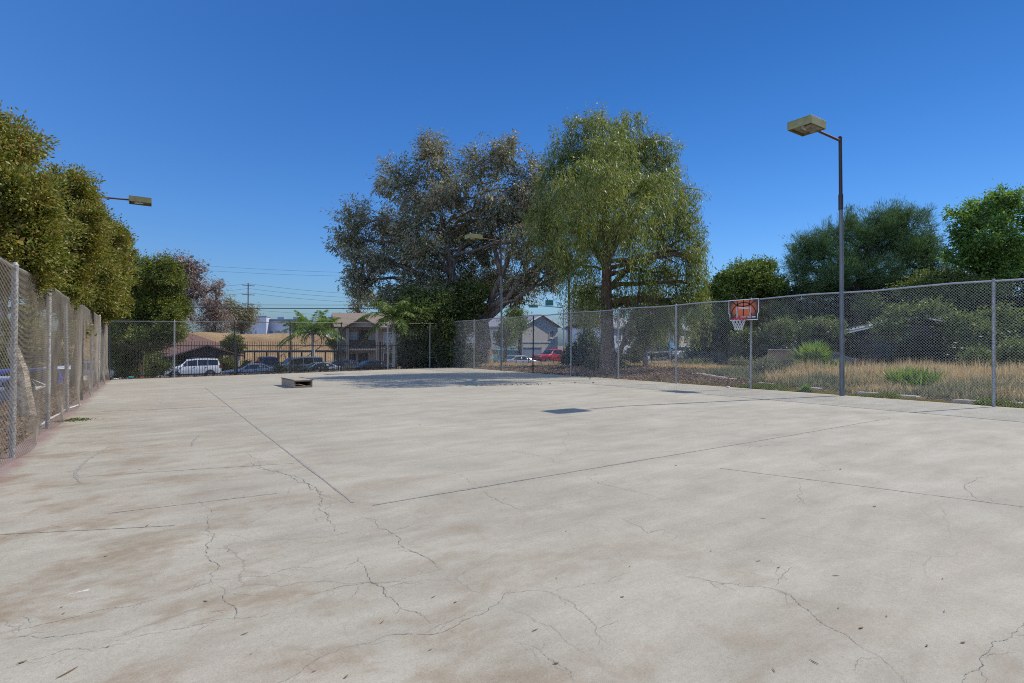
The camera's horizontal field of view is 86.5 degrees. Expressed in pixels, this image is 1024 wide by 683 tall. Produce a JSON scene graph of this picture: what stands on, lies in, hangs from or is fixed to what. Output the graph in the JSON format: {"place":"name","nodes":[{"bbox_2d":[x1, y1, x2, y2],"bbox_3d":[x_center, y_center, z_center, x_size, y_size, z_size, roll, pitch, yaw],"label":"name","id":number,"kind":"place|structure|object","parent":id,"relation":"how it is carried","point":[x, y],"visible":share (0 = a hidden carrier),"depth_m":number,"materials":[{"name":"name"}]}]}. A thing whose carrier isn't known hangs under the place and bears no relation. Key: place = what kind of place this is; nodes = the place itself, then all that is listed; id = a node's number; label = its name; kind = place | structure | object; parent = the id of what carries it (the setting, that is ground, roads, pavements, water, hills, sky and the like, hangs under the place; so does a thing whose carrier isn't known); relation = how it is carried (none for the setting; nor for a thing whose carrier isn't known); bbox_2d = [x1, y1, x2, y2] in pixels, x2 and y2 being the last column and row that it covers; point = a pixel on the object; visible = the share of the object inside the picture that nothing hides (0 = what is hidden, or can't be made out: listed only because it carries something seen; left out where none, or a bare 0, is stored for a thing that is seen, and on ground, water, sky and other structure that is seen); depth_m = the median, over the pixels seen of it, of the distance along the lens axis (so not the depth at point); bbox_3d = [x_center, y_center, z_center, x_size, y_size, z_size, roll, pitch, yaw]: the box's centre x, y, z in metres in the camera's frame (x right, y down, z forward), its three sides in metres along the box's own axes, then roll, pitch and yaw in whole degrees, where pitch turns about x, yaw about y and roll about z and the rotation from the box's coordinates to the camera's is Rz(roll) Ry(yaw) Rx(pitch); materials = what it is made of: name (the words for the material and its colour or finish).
{"place":"outdoors","nodes":[
{"label":"outdoors","id":0,"kind":"place"},
{"bbox_2d":[2,332,332,364],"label":"embankment","id":1,"kind":"structure","parent":0,"point":[280,337],"depth_m":81.58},
{"bbox_2d":[151,248,222,325],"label":"skyline tree","id":2,"kind":"object","parent":1,"relation":"on","point":[193,272],"visible":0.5,"depth_m":65.97,"materials":[{"name":"brown plant"}]},
{"bbox_2d":[188,278,238,332],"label":"skyline tree","id":3,"kind":"object","parent":1,"relation":"on","point":[214,314],"visible":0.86,"depth_m":85.39,"materials":[{"name":"brown plant"}]},
{"bbox_2d":[221,289,263,333],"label":"skyline tree","id":4,"kind":"object","parent":1,"relation":"on","point":[243,316],"visible":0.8,"depth_m":91.60,"materials":[{"name":"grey plant"}]},
{"bbox_2d":[339,286,377,312],"bbox_3d":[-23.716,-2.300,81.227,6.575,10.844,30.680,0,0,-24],"label":"skyline tree","id":5,"kind":"object","parent":1,"relation":"on","point":[358,304],"visible":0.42,"depth_m":69.59,"materials":[{"name":"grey plant"}]},
{"bbox_2d":[187,307,377,308],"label":"overhead wire","id":6,"kind":"object","parent":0,"point":[294,308],"visible":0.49,"depth_m":61.99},
{"bbox_2d":[0,346,998,457],"bbox_3d":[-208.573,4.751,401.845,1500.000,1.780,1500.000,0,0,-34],"label":"ground","id":7,"kind":"structure","parent":0,"point":[559,347],"depth_m":16.12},
{"bbox_2d":[0,376,45,403],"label":"parked car","id":8,"kind":"object","parent":7,"relation":"on","point":[9,388],"visible":0.09,"depth_m":20.35,"materials":[{"name":"white paint"}]},
{"bbox_2d":[0,368,64,383],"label":"parked car","id":9,"kind":"object","parent":7,"relation":"on","point":[8,371],"visible":0.06,"depth_m":27.67,"materials":[{"name":"blue paint"}]},
{"bbox_2d":[0,328,72,368],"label":"hedge","id":10,"kind":"object","parent":7,"relation":"on","point":[26,358],"visible":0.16,"depth_m":42.78,"materials":[{"name":"green plant"}]},
{"bbox_2d":[0,99,92,304],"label":"evergreen tree","id":11,"kind":"object","parent":7,"relation":"on","point":[32,234],"visible":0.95,"depth_m":8.13,"materials":[{"name":"green plant"}]},
{"bbox_2d":[0,380,100,455],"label":"mulch","id":12,"kind":"object","parent":7,"relation":"on","point":[52,410],"visible":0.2,"depth_m":12.46,"materials":[{"name":"brown plant"}]},
{"bbox_2d":[0,160,122,416],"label":"evergreen tree","id":13,"kind":"object","parent":7,"relation":"on","point":[84,203],"visible":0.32,"depth_m":12.27,"materials":[{"name":"green plant"}]},
{"bbox_2d":[51,209,138,396],"bbox_3d":[-13.111,-1.253,16.867,2.572,6.215,3.676,0,0,-34],"label":"evergreen tree","id":14,"kind":"object","parent":7,"relation":"on","point":[118,281],"visible":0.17,"depth_m":16.99,"materials":[{"name":"green plant"}]},
{"bbox_2d":[69,239,141,385],"bbox_3d":[-15.653,-1.220,20.760,2.578,6.234,3.292,0,0,-34],"label":"evergreen tree","id":15,"kind":"object","parent":7,"relation":"on","point":[107,315],"visible":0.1,"depth_m":20.92,"materials":[{"name":"green plant"}]},
{"bbox_2d":[95,195,151,381],"bbox_3d":[-16.315,-2.179,22.836,1.954,7.850,0.660,0,0,-34],"label":"light pole","id":16,"kind":"object","parent":7,"relation":"on","point":[139,200],"visible":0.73,"depth_m":22.97,"materials":[{"name":"grey metal"}]},
{"bbox_2d":[89,247,195,378],"bbox_3d":[-19.008,-1.011,27.791,6.510,7.892,4.142,0,0,33],"label":"evergreen tree","id":17,"kind":"object","parent":7,"relation":"on","point":[156,297],"visible":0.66,"depth_m":27.08,"materials":[{"name":"green plant"}]},
{"bbox_2d":[144,352,179,377],"bbox_3d":[-21.822,1.906,33.002,2.935,2.945,2.462,0,0,-34],"label":"bush","id":18,"kind":"object","parent":7,"relation":"on","point":[169,364],"visible":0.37,"depth_m":32.86,"materials":[{"name":"green plant"}]},
{"bbox_2d":[100,334,243,365],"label":"house","id":19,"kind":"structure","parent":7,"relation":"on","point":[196,339],"depth_m":63.82,"materials":[{"name":"beige paint"}]},
{"bbox_2d":[169,356,190,365],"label":"bush","id":20,"kind":"object","parent":7,"relation":"on","point":[185,357],"visible":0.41,"depth_m":55.57,"materials":[{"name":"plant"}]},
{"bbox_2d":[164,346,243,366],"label":"carport","id":21,"kind":"object","parent":7,"relation":"on","point":[211,350],"visible":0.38,"depth_m":54.53,"materials":[{"name":"brown"}]},
{"bbox_2d":[218,355,238,370],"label":"bush","id":22,"kind":"object","parent":7,"relation":"on","point":[227,363],"visible":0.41,"depth_m":53.72,"materials":[{"name":"green plant"}]},
{"bbox_2d":[101,340,417,379],"bbox_3d":[-12.185,1.191,29.975,16.860,2.450,0.069,0,-1,-45],"label":"iron picket fence","id":23,"kind":"object","parent":7,"relation":"on","point":[252,345],"visible":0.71,"depth_m":28.05,"materials":[{"name":"black metal"}]},
{"bbox_2d":[105,366,448,379],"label":"edge litter","id":24,"kind":"object","parent":7,"relation":"on","point":[163,376],"visible":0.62,"depth_m":28.27,"materials":[{"name":"brown plant"}]},
{"bbox_2d":[269,361,286,372],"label":"bush","id":25,"kind":"object","parent":7,"relation":"on","point":[275,367],"visible":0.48,"depth_m":40.83,"materials":[{"name":"green plant"}]},
{"bbox_2d":[106,319,450,377],"bbox_3d":[-10.839,0.283,30.190,18.914,3.118,0.083,0,-1,-45],"label":"chain link fence","id":26,"kind":"object","parent":7,"relation":"on","point":[174,364],"visible":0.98,"depth_m":28.20,"materials":[{"name":"metal"}]},
{"bbox_2d":[238,316,328,335],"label":"warehouse","id":27,"kind":"structure","parent":7,"relation":"on","point":[266,327],"depth_m":209.83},
{"bbox_2d":[286,361,308,371],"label":"bush","id":28,"kind":"object","parent":7,"relation":"on","point":[301,367],"visible":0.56,"depth_m":36.97,"materials":[{"name":"green plant"}]},
{"bbox_2d":[276,309,345,356],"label":"palm tree","id":29,"kind":"object","parent":7,"relation":"on","point":[309,327],"visible":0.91,"depth_m":57.48,"materials":[{"name":"green plant"}]},
{"bbox_2d":[303,361,331,371],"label":"bush","id":30,"kind":"object","parent":7,"relation":"on","point":[324,367],"visible":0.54,"depth_m":35.73,"materials":[{"name":"green plant"}]},
{"bbox_2d":[325,334,336,358],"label":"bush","id":31,"kind":"object","parent":7,"relation":"on","point":[332,342],"visible":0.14,"depth_m":63.67,"materials":[{"name":"green plant"}]},
{"bbox_2d":[331,359,355,367],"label":"parked car","id":32,"kind":"object","parent":7,"relation":"on","point":[345,361],"visible":0.03,"depth_m":51.60,"materials":[{"name":"blue paint"}]},
{"bbox_2d":[339,360,391,370],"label":"parked car","id":33,"kind":"object","parent":7,"relation":"on","point":[374,364],"visible":0.16,"depth_m":46.54,"materials":[{"name":"black paint"}]},
{"bbox_2d":[330,313,437,364],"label":"apartment house","id":34,"kind":"structure","parent":7,"relation":"on","point":[349,320],"depth_m":61.65,"materials":[{"name":"beige paint"}]},
{"bbox_2d":[359,330,367,348],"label":"door","id":35,"kind":"structure","parent":34,"relation":"in","point":[363,332],"depth_m":61.65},
{"bbox_2d":[383,332,391,344],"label":"window","id":36,"kind":"structure","parent":34,"relation":"in","point":[384,335],"depth_m":62.66,"materials":[{"name":"grey glass"}]},
{"bbox_2d":[356,298,427,368],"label":"palm tree","id":37,"kind":"object","parent":7,"relation":"on","point":[384,309],"visible":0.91,"depth_m":35.05,"materials":[{"name":"green plant"}]},
{"bbox_2d":[397,344,433,367],"bbox_3d":[-6.575,1.186,36.577,2.701,2.122,2.638,0,0,-34],"label":"bush","id":38,"kind":"object","parent":7,"relation":"on","point":[422,362],"visible":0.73,"depth_m":35.89,"materials":[{"name":"green plant"}]},
{"bbox_2d":[383,271,493,367],"bbox_3d":[-4.795,-1.395,38.247,9.197,7.648,5.886,0,0,-34],"label":"broad tree","id":39,"kind":"object","parent":7,"relation":"on","point":[443,307],"visible":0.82,"depth_m":37.00,"materials":[{"name":"green plant"}]},
{"bbox_2d":[319,124,574,365],"bbox_3d":[-4.484,-6.942,41.221,19.382,18.161,9.955,0,0,-8],"label":"eucalyptus tree","id":40,"kind":"object","parent":7,"relation":"on","point":[418,249],"visible":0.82,"depth_m":39.84,"materials":[{"name":"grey plant"}]},
{"bbox_2d":[399,361,521,367],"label":"corner dry grass","id":41,"kind":"structure","parent":7,"relation":"on","point":[496,364],"depth_m":39.54,"materials":[{"name":"plant"}]},
{"bbox_2d":[465,233,502,370],"bbox_3d":[-1.540,-2.107,31.152,2.316,7.810,0.660,0,0,-34],"label":"light pole","id":42,"kind":"object","parent":7,"relation":"on","point":[474,237],"visible":0.98,"depth_m":31.67,"materials":[{"name":"grey metal"}]},
{"bbox_2d":[491,321,517,361],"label":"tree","id":43,"kind":"object","parent":7,"relation":"on","point":[507,338],"visible":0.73,"depth_m":41.77,"materials":[{"name":"green plant"}]},
{"bbox_2d":[491,305,532,354],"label":"skyline tree","id":44,"kind":"object","parent":7,"relation":"on","point":[518,313],"visible":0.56,"depth_m":61.10,"materials":[{"name":"green plant"}]},
{"bbox_2d":[497,355,540,363],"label":"parked car","id":45,"kind":"object","parent":7,"relation":"on","point":[519,360],"visible":0.14,"depth_m":51.00,"materials":[{"name":"silver paint"}]},
{"bbox_2d":[562,328,600,366],"bbox_3d":[4.401,0.574,32.974,3.030,3.032,2.728,0,0,-34],"label":"bush","id":46,"kind":"object","parent":7,"relation":"on","point":[582,342],"visible":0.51,"depth_m":32.41,"materials":[{"name":"green plant"}]},
{"bbox_2d":[552,280,622,335],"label":"slender tree","id":47,"kind":"object","parent":7,"relation":"on","point":[574,316],"visible":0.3,"depth_m":36.81,"materials":[{"name":"green plant"}]},
{"bbox_2d":[583,347,629,369],"bbox_3d":[5.392,1.058,29.924,2.465,1.969,2.480,0,0,-34],"label":"bush","id":48,"kind":"object","parent":7,"relation":"on","point":[596,365],"visible":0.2,"depth_m":29.80,"materials":[{"name":"green plant"}]},
{"bbox_2d":[517,100,715,371],"bbox_3d":[5.080,-5.376,27.892,11.296,14.482,9.790,0,0,-34],"label":"weeping eucalyptus","id":49,"kind":"object","parent":7,"relation":"on","point":[590,181],"visible":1,"depth_m":28.14,"materials":[{"name":"green plant"}]},
{"bbox_2d":[452,364,806,390],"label":"leaf litter","id":50,"kind":"object","parent":7,"relation":"on","point":[668,370],"visible":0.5,"depth_m":26.82,"materials":[{"name":"brown plant"}]},
{"bbox_2d":[623,343,647,363],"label":"bush","id":51,"kind":"object","parent":7,"relation":"on","point":[635,359],"visible":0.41,"depth_m":35.83,"materials":[{"name":"green plant"}]},
{"bbox_2d":[613,279,685,366],"bbox_3d":[8.466,-1.114,32.278,5.299,5.738,3.557,0,0,-34],"label":"willowy tree","id":52,"kind":"object","parent":7,"relation":"on","point":[643,354],"visible":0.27,"depth_m":31.78,"materials":[{"name":"green plant"}]},
{"bbox_2d":[650,342,674,359],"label":"parked car","id":53,"kind":"object","parent":7,"relation":"on","point":[671,349],"visible":0.44,"depth_m":53.70,"materials":[{"name":"black paint"}]},
{"bbox_2d":[651,352,726,365],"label":"fence","id":54,"kind":"object","parent":7,"relation":"on","point":[688,356],"visible":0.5,"depth_m":43.59,"materials":[{"name":"paint"}]},
{"bbox_2d":[673,357,716,365],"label":"bush","id":55,"kind":"object","parent":7,"relation":"on","point":[695,362],"visible":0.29,"depth_m":35.75,"materials":[{"name":"green plant"}]},
{"bbox_2d":[681,289,724,360],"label":"willowy tree","id":56,"kind":"object","parent":7,"relation":"on","point":[703,327],"visible":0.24,"depth_m":49.34,"materials":[{"name":"green plant"}]},
{"bbox_2d":[724,355,760,367],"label":"bush","id":57,"kind":"object","parent":7,"relation":"on","point":[741,361],"visible":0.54,"depth_m":32.72,"materials":[{"name":"green plant"}]},
{"bbox_2d":[696,254,808,336],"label":"round tree","id":58,"kind":"object","parent":7,"relation":"on","point":[746,279],"visible":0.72,"depth_m":44.60,"materials":[{"name":"green plant"}]},
{"bbox_2d":[743,353,790,373],"bbox_3d":[11.409,1.160,24.011,2.232,1.301,1.850,0,0,-34],"label":"bush","id":59,"kind":"object","parent":7,"relation":"on","point":[760,369],"visible":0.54,"depth_m":23.75,"materials":[{"name":"green plant"}]},
{"bbox_2d":[768,349,794,361],"bbox_3d":[17.110,1.280,34.633,0.210,1.600,1.788,0,0,-30],"label":"board fence","id":60,"kind":"object","parent":7,"relation":"on","point":[786,354],"visible":0.34,"depth_m":34.55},
{"bbox_2d":[627,376,963,403],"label":"yellow turf","id":61,"kind":"structure","parent":7,"relation":"on","point":[846,394],"depth_m":17.43,"materials":[{"name":"yellow plant"}]},
{"bbox_2d":[797,383,810,391],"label":"bush","id":62,"kind":"object","parent":7,"relation":"on","point":[808,387],"visible":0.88,"depth_m":17.54,"materials":[{"name":"green plant"}]},
{"bbox_2d":[785,339,845,369],"bbox_3d":[13.005,0.637,23.441,2.676,1.631,2.300,0,0,-34],"label":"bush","id":63,"kind":"object","parent":7,"relation":"on","point":[814,349],"visible":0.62,"depth_m":23.16,"materials":[{"name":"green plant"}]},
{"bbox_2d":[787,114,844,395],"bbox_3d":[8.824,-2.206,15.527,2.316,7.810,0.660,0,0,-34],"label":"light pole","id":64,"kind":"object","parent":7,"relation":"on","point":[807,125],"visible":0.98,"depth_m":16.04,"materials":[{"name":"grey metal"}]},
{"bbox_2d":[778,351,861,369],"bbox_3d":[18.441,1.305,32.992,4.660,1.450,2.180,0,0,28],"label":"bush","id":65,"kind":"object","parent":7,"relation":"on","point":[848,357],"visible":0.09,"depth_m":31.80,"materials":[{"name":"green plant"}]},
{"bbox_2d":[672,266,1023,369],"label":"thicket","id":66,"kind":"object","parent":7,"relation":"on","point":[759,340],"visible":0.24,"depth_m":40.20,"materials":[{"name":"green plant"}]},
{"bbox_2d":[725,292,1023,353],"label":"climbing vines","id":67,"kind":"object","parent":66,"relation":"attached to","point":[783,324],"visible":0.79,"depth_m":33.42,"materials":[{"name":"green plant"}]},
{"bbox_2d":[681,365,1023,401],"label":"scrub grass","id":68,"kind":"structure","parent":7,"relation":"on","point":[737,371],"depth_m":17.35,"materials":[{"name":"beige plant"}]},
{"bbox_2d":[694,373,1022,403],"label":"kerb","id":69,"kind":"structure","parent":7,"relation":"on","point":[904,396],"depth_m":16.42,"materials":[{"name":"grey concrete"}]},
{"bbox_2d":[698,381,1023,407],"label":"verge weeds","id":70,"kind":"object","parent":7,"relation":"on","point":[767,386],"visible":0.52,"depth_m":15.53,"materials":[{"name":"green plant"}]},
{"bbox_2d":[780,192,954,326],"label":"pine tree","id":71,"kind":"object","parent":7,"relation":"on","point":[862,261],"visible":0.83,"depth_m":46.05,"materials":[{"name":"green plant"}]},
{"bbox_2d":[760,355,1023,401],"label":"dry grass","id":72,"kind":"structure","parent":7,"relation":"on","point":[862,370],"depth_m":19.33,"materials":[{"name":"plant"}]},
{"bbox_2d":[873,364,950,386],"bbox_3d":[13.101,1.096,17.825,2.314,0.870,2.007,0,0,-34],"label":"leafy clump","id":73,"kind":"object","parent":7,"relation":"on","point":[913,376],"visible":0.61,"depth_m":17.30,"materials":[{"name":"green plant"}]},
{"bbox_2d":[844,316,991,367],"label":"cottage","id":74,"kind":"structure","parent":7,"relation":"on","point":[878,344],"depth_m":37.75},
{"bbox_2d":[873,342,895,357],"bbox_3d":[25.826,0.597,37.719,1.390,1.090,0.100,0,0,18],"label":"window","id":75,"kind":"structure","parent":74,"relation":"in","point":[878,344],"depth_m":37.75,"materials":[{"name":"grey glass"}]},
{"bbox_2d":[884,263,1019,317],"bbox_3d":[32.161,-1.783,39.924,5.590,8.257,7.386,0,0,-34],"label":"leafy tree","id":76,"kind":"object","parent":7,"relation":"on","point":[938,277],"visible":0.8,"depth_m":39.57,"materials":[{"name":"green plant"}]},
{"bbox_2d":[956,344,991,367],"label":"bush","id":77,"kind":"object","parent":7,"relation":"on","point":[977,354],"visible":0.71,"depth_m":23.86,"materials":[{"name":"green plant"}]},
{"bbox_2d":[935,178,1023,313],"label":"leafy tree","id":78,"kind":"object","parent":7,"relation":"on","point":[994,219],"visible":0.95,"depth_m":39.29,"materials":[{"name":"green plant"}]},
{"bbox_2d":[988,334,1023,370],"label":"bush","id":79,"kind":"object","parent":7,"relation":"on","point":[1015,354],"visible":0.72,"depth_m":20.76,"materials":[{"name":"green plant"}]},
{"bbox_2d":[0,367,1023,682],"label":"court slab","id":80,"kind":"structure","parent":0,"point":[594,529],"depth_m":4.30,"materials":[{"name":"concrete"}]},
{"bbox_2d":[0,257,108,465],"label":"chain link fence","id":81,"kind":"object","parent":80,"relation":"on","point":[15,276],"visible":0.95,"depth_m":9.33,"materials":[{"name":"metal"}]},
{"bbox_2d":[52,417,95,422],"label":"weeds","id":82,"kind":"object","parent":80,"relation":"on","point":[75,419],"visible":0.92,"depth_m":10.73,"materials":[{"name":"green plant"}]},
{"bbox_2d":[281,377,312,387],"bbox_3d":[-7.849,1.484,19.824,0.678,0.284,1.860,0,0,-35],"label":"wooden box","id":83,"kind":"object","parent":80,"relation":"on","point":[293,381],"visible":0.99,"depth_m":19.36,"materials":[{"name":"grey wood"}]},
{"bbox_2d":[450,278,1023,406],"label":"chain link fence","id":84,"kind":"object","parent":80,"relation":"on","point":[993,342],"visible":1,"depth_m":17.46,"materials":[{"name":"metal"}]},
{"bbox_2d":[729,292,759,329],"bbox_3d":[7.688,-1.015,18.320,0.689,1.267,1.129,0,0,-34],"label":"basketball hoop","id":85,"kind":"object","parent":84,"relation":"attached to","point":[744,310],"visible":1,"depth_m":18.33,"materials":[{"name":"orange plastic"}]},
{"bbox_2d":[0,0,1023,345],"label":"sky","id":86,"kind":"structure","parent":0,"point":[241,122],"materials":[{"name":"blue"}]},
{"bbox_2d":[505,358,748,368],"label":"dry grass","id":87,"kind":"structure","parent":0,"point":[699,365],"depth_m":33.99,"materials":[{"name":"plant"}]},
{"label":"street","id":88,"kind":"structure","parent":0,"visible":0},
{"bbox_2d":[492,349,517,361],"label":"minivan","id":89,"kind":"object","parent":88,"relation":"on","point":[512,352],"visible":0.19,"depth_m":68.55,"materials":[{"name":"teal paint"}]},
{"bbox_2d":[466,314,562,354],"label":"house","id":90,"kind":"structure","parent":88,"relation":"on","point":[538,332],"depth_m":82.71,"materials":[{"name":"paint"}]},
{"bbox_2d":[523,348,541,357],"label":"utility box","id":91,"kind":"object","parent":88,"relation":"on","point":[529,352],"visible":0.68,"depth_m":77.69,"materials":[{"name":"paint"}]},
{"bbox_2d":[525,299,564,348],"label":"traffic signal mast","id":92,"kind":"object","parent":88,"relation":"on","point":[548,303],"visible":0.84,"depth_m":72.00,"materials":[{"name":"grey metal"}]},
{"bbox_2d":[531,349,561,361],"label":"pickup truck","id":93,"kind":"object","parent":88,"relation":"on","point":[539,356],"visible":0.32,"depth_m":65.66,"materials":[{"name":"red paint"}]},
{"bbox_2d":[562,316,641,353],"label":"house","id":94,"kind":"structure","parent":88,"relation":"on","point":[578,330],"depth_m":83.26,"materials":[{"name":"grey"}]},
{"bbox_2d":[647,321,691,358],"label":"house","id":95,"kind":"structure","parent":88,"relation":"on","point":[684,344],"depth_m":90.24,"materials":[{"name":"paint"}]},
{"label":"parking lot","id":96,"kind":"structure","parent":0,"visible":0},
{"bbox_2d":[69,361,116,379],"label":"parked car","id":97,"kind":"object","parent":96,"relation":"on","point":[111,373],"visible":0.04,"depth_m":40.89,"materials":[{"name":"silver paint"}]},
{"bbox_2d":[164,357,221,376],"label":"parked car","id":98,"kind":"object","parent":96,"relation":"on","point":[195,366],"visible":0.48,"depth_m":49.06,"materials":[{"name":"white paint"}]},
{"bbox_2d":[218,331,246,358],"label":"bush","id":99,"kind":"object","parent":96,"relation":"on","point":[229,337],"visible":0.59,"depth_m":56.66,"materials":[{"name":"green plant"}]},
{"bbox_2d":[218,363,276,374],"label":"parked car","id":100,"kind":"object","parent":96,"relation":"on","point":[251,368],"visible":0.29,"depth_m":47.48,"materials":[{"name":"blue paint"}]},
{"bbox_2d":[255,356,280,365],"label":"parked car","id":101,"kind":"object","parent":96,"relation":"on","point":[265,360],"visible":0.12,"depth_m":55.47,"materials":[{"name":"black paint"}]},
{"bbox_2d":[243,350,345,361],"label":"carport","id":102,"kind":"object","parent":96,"relation":"on","point":[266,351],"visible":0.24,"depth_m":59.62,"materials":[{"name":"paint"}]},
{"bbox_2d":[271,356,322,373],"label":"parked car","id":103,"kind":"object","parent":96,"relation":"on","point":[303,358],"visible":0.09,"depth_m":53.60,"materials":[{"name":"grey paint"}]},
{"bbox_2d":[288,362,340,372],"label":"parked car","id":104,"kind":"object","parent":96,"relation":"on","point":[327,363],"visible":0.13,"depth_m":49.85,"materials":[{"name":"silver paint"}]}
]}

